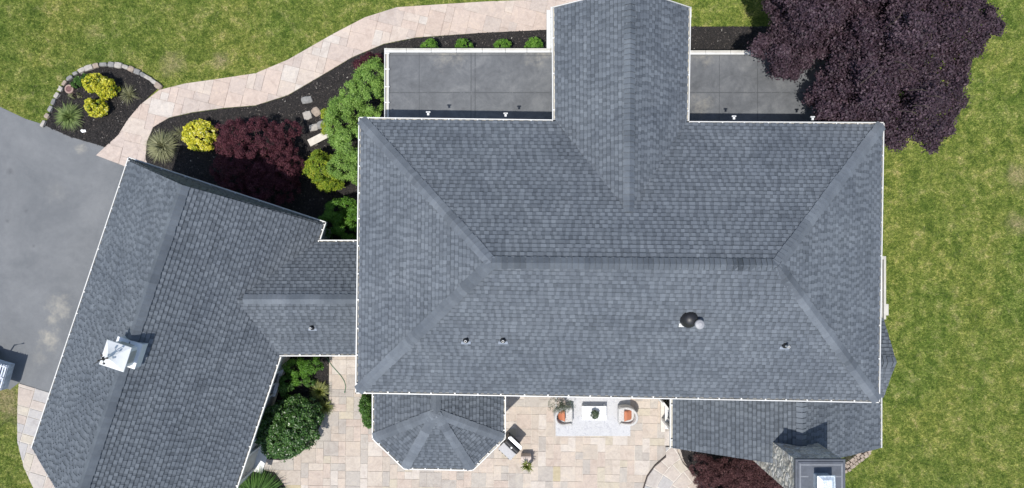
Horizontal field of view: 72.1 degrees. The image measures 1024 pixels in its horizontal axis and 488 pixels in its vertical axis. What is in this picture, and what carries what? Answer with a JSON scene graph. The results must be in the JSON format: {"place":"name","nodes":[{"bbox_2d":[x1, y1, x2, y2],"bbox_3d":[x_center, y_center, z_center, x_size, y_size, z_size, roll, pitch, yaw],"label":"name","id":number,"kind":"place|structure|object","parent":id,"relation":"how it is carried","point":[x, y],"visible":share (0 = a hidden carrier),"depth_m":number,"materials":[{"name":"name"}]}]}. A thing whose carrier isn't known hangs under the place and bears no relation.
{"place":"outdoors","nodes":[
{"label":"outdoors","id":0,"kind":"place"},
{"bbox_2d":[17,383,54,487],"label":"side path","id":1,"kind":"structure","parent":0,"point":[31,404],"depth_m":28.96,"materials":[{"name":"stone"}]},
{"bbox_2d":[0,107,124,391],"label":"driveway","id":2,"kind":"structure","parent":0,"point":[58,190],"depth_m":28.99,"materials":[{"name":"grey asphalt"}]},
{"bbox_2d":[0,360,14,389],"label":"utility trailer","id":3,"kind":"object","parent":2,"relation":"on","point":[6,369],"visible":1,"depth_m":28.20,"materials":[{"name":"white paint"}]},
{"bbox_2d":[239,466,285,487],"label":"tall grass","id":4,"kind":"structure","parent":0,"point":[253,483],"depth_m":28.50,"materials":[{"name":"green plant"}]},
{"bbox_2d":[263,356,688,487],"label":"patio","id":5,"kind":"structure","parent":0,"point":[346,451],"depth_m":28.96,"materials":[{"name":"stone"}]},
{"bbox_2d":[358,394,371,428],"bbox_3d":[-5.807,6.739,28.239,0.679,1.446,1.591,0,90,0],"label":"patio hedge","id":6,"kind":"object","parent":5,"relation":"on","point":[365,406],"visible":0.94,"depth_m":27.93,"materials":[{"name":"green plant"}]},
{"bbox_2d":[498,432,521,459],"bbox_3d":[-0.081,8.138,28.424,0.680,1.072,0.750,43,90,0],"label":"grill","id":7,"kind":"object","parent":5,"relation":"on","point":[510,448],"visible":0.97,"depth_m":28.04,"materials":[{"name":"metal"}]},
{"bbox_2d":[520,453,533,473],"bbox_3d":[0.608,8.895,28.510,0.597,0.920,0.613,0,90,0],"label":"square planter","id":8,"kind":"object","parent":5,"relation":"on","point":[526,462],"visible":1,"depth_m":28.43,"materials":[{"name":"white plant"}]},
{"bbox_2d":[556,397,629,435],"bbox_3d":[3.330,7.089,28.950,3.080,0.014,1.619,0,90,0],"label":"rug","id":9,"kind":"object","parent":5,"relation":"on","point":[609,426],"visible":0.45,"depth_m":28.94,"materials":[{"name":"grey fabric"}]},
{"bbox_2d":[548,397,575,412],"bbox_3d":[1.972,6.408,28.293,1.129,1.333,0.741,0,90,0],"label":"olive planter","id":10,"kind":"object","parent":9,"relation":"on","point":[560,402],"visible":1,"depth_m":27.96,"materials":[{"name":"grey plant"}]},
{"bbox_2d":[554,405,572,425],"bbox_3d":[2.086,6.968,28.553,0.760,0.780,0.758,0,90,0],"label":"armchair","id":11,"kind":"object","parent":9,"relation":"on","point":[568,417],"visible":0.79,"depth_m":28.48,"materials":[{"name":"fabric"}]},
{"bbox_2d":[558,410,564,421],"bbox_3d":[2.000,6.902,28.380,0.276,0.370,0.460,-3,90,0],"label":"pillow","id":12,"kind":"object","parent":11,"relation":"on","point":[561,416],"visible":0.86,"depth_m":28.26,"materials":[{"name":"fabric"}]},
{"bbox_2d":[581,404,606,419],"bbox_3d":[3.335,6.865,28.748,1.000,0.390,0.564,0,90,0],"label":"coffee table","id":13,"kind":"object","parent":9,"relation":"on","point":[587,413],"visible":0.96,"depth_m":28.55,"materials":[{"name":"white wood"}]},
{"bbox_2d":[590,409,598,419],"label":"table plant","id":14,"kind":"object","parent":13,"relation":"on","point":[594,415],"visible":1,"depth_m":28.28,"materials":[{"name":"green plant"}]},
{"bbox_2d":[617,404,638,425],"bbox_3d":[4.687,6.955,28.553,0.760,0.780,0.758,0,90,0],"label":"armchair","id":15,"kind":"object","parent":9,"relation":"on","point":[622,408],"visible":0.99,"depth_m":28.48,"materials":[{"name":"fabric"}]},
{"bbox_2d":[624,410,631,421],"bbox_3d":[4.670,6.902,28.380,0.337,0.321,0.440,0,90,0],"label":"pillow","id":16,"kind":"object","parent":15,"relation":"on","point":[627,414],"visible":1,"depth_m":28.29,"materials":[{"name":"fabric"}]},
{"bbox_2d":[643,455,713,487],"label":"raised path base","id":17,"kind":"object","parent":5,"relation":"on","point":[659,461],"visible":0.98,"depth_m":28.88,"materials":[{"name":"grey stone"}]},
{"bbox_2d":[644,447,711,487],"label":"raised path","id":18,"kind":"structure","parent":17,"relation":"on","point":[670,470],"depth_m":28.84,"materials":[{"name":"stone"}]},
{"bbox_2d":[0,0,1023,487],"bbox_3d":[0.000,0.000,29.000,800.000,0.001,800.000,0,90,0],"label":"lawn","id":19,"kind":"structure","parent":0,"point":[992,66],"depth_m":29.00,"materials":[{"name":"green plant"}]},
{"bbox_2d":[40,120,46,127],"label":"edging stone","id":20,"kind":"object","parent":19,"relation":"on","point":[43,123],"visible":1,"depth_m":28.86,"materials":[{"name":"grey stone"}]},
{"bbox_2d":[53,92,60,98],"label":"edging stone","id":21,"kind":"object","parent":19,"relation":"on","point":[56,95],"visible":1,"depth_m":28.86,"materials":[{"name":"grey stone"}]},
{"bbox_2d":[66,75,72,80],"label":"edging stone","id":22,"kind":"object","parent":19,"relation":"on","point":[69,78],"visible":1,"depth_m":28.86,"materials":[{"name":"grey stone"}]},
{"bbox_2d":[77,67,84,73],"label":"edging stone","id":23,"kind":"object","parent":19,"relation":"on","point":[81,70],"visible":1,"depth_m":28.85,"materials":[{"name":"grey stone"}]},
{"bbox_2d":[84,64,93,70],"bbox_3d":[-17.376,-7.239,28.926,0.382,0.166,0.242,-19,90,0],"label":"edging stone","id":24,"kind":"object","parent":19,"relation":"on","point":[88,67],"visible":1,"depth_m":28.85,"materials":[{"name":"grey stone"}]},
{"bbox_2d":[92,63,99,68],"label":"edging stone","id":25,"kind":"object","parent":19,"relation":"on","point":[95,65],"visible":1,"depth_m":28.85,"materials":[{"name":"beige stone"}]},
{"bbox_2d":[46,66,156,146],"bbox_3d":[-17.024,-5.820,28.983,2.988,0.035,4.272,41,90,0],"label":"mulch bed","id":26,"kind":"object","parent":19,"relation":"on","point":[121,79],"visible":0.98,"depth_m":28.96,"materials":[{"name":"black soil"}]},
{"bbox_2d":[47,105,53,111],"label":"edging stone","id":27,"kind":"object","parent":26,"relation":"on","point":[50,108],"visible":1,"depth_m":28.85,"materials":[{"name":"grey stone"}]},
{"bbox_2d":[54,102,82,130],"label":"spiky grass","id":28,"kind":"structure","parent":26,"relation":"on","point":[68,115],"depth_m":28.75,"materials":[{"name":"green plant"}]},
{"bbox_2d":[65,85,75,93],"bbox_3d":[-18.128,-6.345,28.880,0.380,0.180,0.380,0,90,0],"label":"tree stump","id":29,"kind":"object","parent":26,"relation":"on","point":[69,89],"visible":1,"depth_m":28.80,"materials":[{"name":"brown wood"}]},
{"bbox_2d":[67,93,82,98],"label":"weedy plant","id":30,"kind":"object","parent":26,"relation":"on","point":[71,94],"visible":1,"depth_m":28.86,"materials":[{"name":"green plant"}]},
{"bbox_2d":[69,73,88,87],"bbox_3d":[-17.647,-6.645,28.737,0.884,0.460,0.500,-25,90,0],"label":"green plant","id":31,"kind":"object","parent":26,"relation":"on","point":[77,80],"visible":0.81,"depth_m":28.67,"materials":[{"name":"green plant"}]},
{"bbox_2d":[83,97,108,118],"bbox_3d":[-16.894,-5.562,28.551,0.926,0.828,0.895,-27,90,0],"label":"yellow euonymus","id":32,"kind":"object","parent":26,"relation":"on","point":[101,109],"visible":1,"depth_m":28.43,"materials":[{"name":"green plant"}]},
{"bbox_2d":[81,73,120,99],"bbox_3d":[-16.664,-6.410,28.484,1.467,0.962,0.919,23,90,0],"label":"yellow euonymus","id":33,"kind":"object","parent":26,"relation":"on","point":[99,87],"visible":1,"depth_m":28.27,"materials":[{"name":"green plant"}]},
{"bbox_2d":[120,84,137,102],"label":"thin grass","id":34,"kind":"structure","parent":26,"relation":"on","point":[129,91],"depth_m":28.80,"materials":[{"name":"green plant"}]},
{"bbox_2d":[99,62,107,66],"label":"edging stone","id":35,"kind":"object","parent":19,"relation":"on","point":[104,64],"visible":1,"depth_m":28.85,"materials":[{"name":"grey stone"}]},
{"bbox_2d":[108,62,114,67],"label":"edging stone","id":36,"kind":"object","parent":19,"relation":"on","point":[111,64],"visible":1,"depth_m":28.85,"materials":[{"name":"grey stone"}]},
{"bbox_2d":[114,62,122,68],"bbox_3d":[-16.158,-7.336,28.923,0.335,0.170,0.267,7,90,0],"label":"edging stone","id":37,"kind":"object","parent":19,"relation":"on","point":[118,65],"visible":1,"depth_m":28.85,"materials":[{"name":"grey stone"}]},
{"bbox_2d":[127,66,134,72],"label":"edging stone","id":38,"kind":"object","parent":19,"relation":"on","point":[130,68],"visible":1,"depth_m":28.85,"materials":[{"name":"beige stone"}]},
{"bbox_2d":[133,68,140,74],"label":"edging stone","id":39,"kind":"object","parent":19,"relation":"on","point":[137,71],"visible":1,"depth_m":28.85,"materials":[{"name":"grey stone"}]},
{"bbox_2d":[144,74,152,80],"bbox_3d":[-14.919,-6.813,28.926,0.375,0.165,0.166,29,90,0],"label":"edging stone","id":40,"kind":"object","parent":19,"relation":"on","point":[147,77],"visible":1,"depth_m":28.85,"materials":[{"name":"grey stone"}]},
{"bbox_2d":[154,81,162,89],"bbox_3d":[-14.529,-6.496,28.926,0.333,0.164,0.263,39,90,0],"label":"edging stone","id":41,"kind":"object","parent":19,"relation":"on","point":[158,85],"visible":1,"depth_m":28.85,"materials":[{"name":"beige stone"}]},
{"bbox_2d":[31,157,356,487],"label":"garage","id":42,"kind":"structure","parent":19,"relation":"on","point":[205,310],"depth_m":24.36,"materials":[{"name":"concrete"}]},
{"bbox_2d":[242,448,259,476],"bbox_3d":[-10.431,8.720,27.900,0.095,2.100,0.950,18,90,0],"label":"door","id":43,"kind":"structure","parent":42,"relation":"in","point":[251,460],"depth_m":28.24,"materials":[{"name":"glass"}]},
{"bbox_2d":[239,470,284,487],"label":"mulch bed","id":44,"kind":"object","parent":19,"relation":"on","point":[279,481],"visible":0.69,"depth_m":28.94,"materials":[{"name":"black wood"}]},
{"bbox_2d":[268,356,328,459],"bbox_3d":[-9.109,6.525,28.977,3.137,0.045,4.693,0,90,0],"label":"mulch bed","id":45,"kind":"object","parent":19,"relation":"on","point":[305,393],"visible":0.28,"depth_m":28.95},
{"bbox_2d":[277,373,295,397],"bbox_3d":[-9.022,5.676,28.342,0.857,1.241,1.083,0,90,0],"label":"green shrub","id":46,"kind":"object","parent":45,"relation":"on","point":[283,387],"visible":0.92,"depth_m":27.98,"materials":[{"name":"green plant"}]},
{"bbox_2d":[254,393,324,462],"bbox_3d":[-8.902,7.329,28.020,2.826,1.894,2.776,0,90,0],"label":"laurel bush","id":47,"kind":"object","parent":45,"relation":"on","point":[290,429],"visible":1,"depth_m":27.59,"materials":[{"name":"green plant"}]},
{"bbox_2d":[281,356,323,386],"bbox_3d":[-8.305,5.016,28.256,1.560,1.415,1.252,-25,90,0],"label":"shrub","id":48,"kind":"object","parent":45,"relation":"on","point":[306,367],"visible":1,"depth_m":27.87,"materials":[{"name":"green plant"}]},
{"bbox_2d":[304,378,315,387],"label":"plant","id":49,"kind":"object","parent":45,"relation":"on","point":[313,381],"visible":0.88,"depth_m":28.65,"materials":[{"name":"green plant"}]},
{"bbox_2d":[308,382,330,399],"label":"yellow grass","id":50,"kind":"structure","parent":45,"relation":"on","point":[316,392],"depth_m":28.74,"materials":[{"name":"green plant"}]},
{"bbox_2d":[317,399,334,417],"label":"yellow grass","id":51,"kind":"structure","parent":45,"relation":"on","point":[326,407],"depth_m":28.76,"materials":[{"name":"green plant"}]},
{"bbox_2d":[97,0,576,165],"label":"walkway","id":52,"kind":"structure","parent":19,"relation":"on","point":[311,63],"depth_m":28.96,"materials":[{"name":"stone"}]},
{"bbox_2d":[146,30,545,239],"bbox_3d":[-6.670,-3.902,28.977,16.767,0.045,9.834,0,90,0],"label":"mulch bed","id":53,"kind":"object","parent":19,"relation":"on","point":[297,96],"visible":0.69,"depth_m":28.95,"materials":[{"name":"black soil"}]},
{"bbox_2d":[144,129,179,163],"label":"fountain grass","id":54,"kind":"object","parent":53,"relation":"on","point":[160,145],"depth_m":28.61,"materials":[{"name":"green plant"}]},
{"bbox_2d":[173,125,182,140],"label":"thin grass","id":55,"kind":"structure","parent":53,"relation":"on","point":[179,130],"depth_m":28.84,"materials":[{"name":"green plant"}]},
{"bbox_2d":[180,118,217,151],"bbox_3d":[-12.660,-4.397,28.507,1.523,0.921,1.343,0,90,0],"label":"yellow euonymus","id":56,"kind":"object","parent":53,"relation":"on","point":[200,126],"visible":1,"depth_m":28.27,"materials":[{"name":"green plant"}]},
{"bbox_2d":[208,115,304,205],"bbox_3d":[-10.175,-3.297,28.074,3.989,1.789,3.632,0,90,0],"label":"purple barberry","id":57,"kind":"object","parent":53,"relation":"on","point":[263,173],"visible":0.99,"depth_m":27.74,"materials":[{"name":"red plant"}]},
{"bbox_2d":[301,96,312,103],"bbox_3d":[-8.429,-5.923,28.934,0.466,0.079,0.307,-9,90,0],"label":"stepping stone","id":58,"kind":"object","parent":53,"relation":"on","point":[306,99],"visible":1,"depth_m":28.90,"materials":[{"name":"grey stone"}]},
{"bbox_2d":[303,111,311,119],"bbox_3d":[-8.404,-5.286,28.935,0.356,0.078,0.370,-17,90,0],"label":"stepping stone","id":59,"kind":"object","parent":53,"relation":"on","point":[307,115],"visible":1,"depth_m":28.90,"materials":[{"name":"grey stone"}]},
{"bbox_2d":[309,124,317,131],"bbox_3d":[-8.158,-4.783,28.934,0.386,0.080,0.288,-14,90,0],"label":"stepping stone","id":60,"kind":"object","parent":53,"relation":"on","point":[313,127],"visible":1,"depth_m":28.90,"materials":[{"name":"grey stone"}]},
{"bbox_2d":[311,107,320,116],"bbox_3d":[-8.054,-5.445,28.933,0.343,0.081,0.404,-38,90,0],"label":"stepping stone","id":61,"kind":"object","parent":53,"relation":"on","point":[315,111],"visible":0.94,"depth_m":28.90,"materials":[{"name":"beige stone"}]},
{"bbox_2d":[307,132,330,145],"bbox_3d":[-7.769,-4.326,28.745,1.050,0.420,0.300,-27,90,0],"label":"stone bench","id":62,"kind":"object","parent":53,"relation":"on","point":[315,140],"visible":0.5,"depth_m":28.54,"materials":[{"name":"beige stone"}]},
{"bbox_2d":[301,148,345,192],"bbox_3d":[-7.625,-2.930,28.168,1.536,1.593,1.868,-14,90,0],"label":"yellow conifer","id":63,"kind":"object","parent":53,"relation":"on","point":[317,156],"visible":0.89,"depth_m":27.89,"materials":[{"name":"green plant"}]},
{"bbox_2d":[320,108,335,134],"bbox_3d":[-7.312,-4.854,28.134,0.770,1.656,1.024,0,90,0],"label":"golden shrub","id":64,"kind":"object","parent":53,"relation":"on","point":[323,112],"visible":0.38,"depth_m":27.66,"materials":[{"name":"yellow plant"}]},
{"bbox_2d":[318,196,356,239],"bbox_3d":[-6.834,-0.989,28.262,1.949,1.404,1.931,0,90,0],"label":"boxwood hedge","id":65,"kind":"object","parent":53,"relation":"on","point":[338,221],"visible":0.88,"depth_m":27.89,"materials":[{"name":"green plant"}]},
{"bbox_2d":[322,56,383,184],"bbox_3d":[-6.138,-4.777,27.282,2.490,3.362,5.008,14,90,0],"label":"green conifer","id":66,"kind":"object","parent":53,"relation":"on","point":[341,136],"visible":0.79,"depth_m":26.42,"materials":[{"name":"green plant"}]},
{"bbox_2d":[351,52,383,71],"bbox_3d":[-5.653,-7.106,27.947,1.412,2.030,0.855,0,90,0],"label":"dark red shrub","id":67,"kind":"object","parent":53,"relation":"on","point":[357,62],"visible":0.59,"depth_m":27.32,"materials":[{"name":"red plant"}]},
{"bbox_2d":[420,38,438,47],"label":"boxwood shrub","id":68,"kind":"object","parent":53,"relation":"on","point":[430,43],"visible":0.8,"depth_m":28.15,"materials":[{"name":"green plant"}]},
{"bbox_2d":[454,38,472,50],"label":"boxwood shrub","id":69,"kind":"object","parent":53,"relation":"on","point":[460,42],"visible":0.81,"depth_m":28.20,"materials":[{"name":"green plant"}]},
{"bbox_2d":[494,38,511,47],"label":"boxwood shrub","id":70,"kind":"object","parent":53,"relation":"on","point":[503,41],"visible":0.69,"depth_m":28.18,"materials":[{"name":"green plant"}]},
{"bbox_2d":[524,36,542,47],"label":"boxwood shrub","id":71,"kind":"object","parent":53,"relation":"on","point":[534,43],"visible":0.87,"depth_m":28.19,"materials":[{"name":"green plant"}]},
{"bbox_2d":[354,0,896,487],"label":"house","id":72,"kind":"structure","parent":19,"relation":"on","point":[622,198],"depth_m":22.45,"materials":[{"name":"concrete"}]},
{"bbox_2d":[658,399,668,410],"bbox_3d":[6.006,6.336,27.915,0.045,2.050,0.720,-38,90,0],"label":"door","id":73,"kind":"structure","parent":72,"relation":"in","point":[660,400],"depth_m":27.50,"materials":[{"name":"white paint"}]},
{"bbox_2d":[681,450,778,487],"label":"mulch bed","id":74,"kind":"object","parent":19,"relation":"on","point":[689,453],"visible":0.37,"depth_m":28.95,"materials":[{"name":"black wood"}]},
{"bbox_2d":[688,452,782,487],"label":"laceleaf maple","id":75,"kind":"object","parent":74,"relation":"on","point":[757,478],"visible":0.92,"depth_m":27.93,"materials":[{"name":"red plant"}]},
{"bbox_2d":[691,26,894,101],"bbox_3d":[11.574,-7.395,28.985,8.489,0.030,3.111,0,90,0],"label":"mulch bed","id":76,"kind":"object","parent":19,"relation":"on","point":[700,46],"visible":0.03,"depth_m":28.97,"materials":[{"name":"black soil"}]},
{"bbox_2d":[45,26,889,487],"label":"mulch chips","id":77,"kind":"object","parent":76,"relation":"on","point":[291,98],"visible":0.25,"depth_m":28.94,"materials":[{"name":"black wood"}]},
{"bbox_2d":[746,0,1007,154],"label":"purple maple","id":78,"kind":"object","parent":76,"relation":"on","point":[848,34],"visible":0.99,"depth_m":23.14,"materials":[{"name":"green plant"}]},
{"bbox_2d":[844,450,871,472],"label":"stone wall","id":79,"kind":"structure","parent":19,"relation":"on","point":[852,461],"depth_m":28.65,"materials":[{"name":"beige stone"}]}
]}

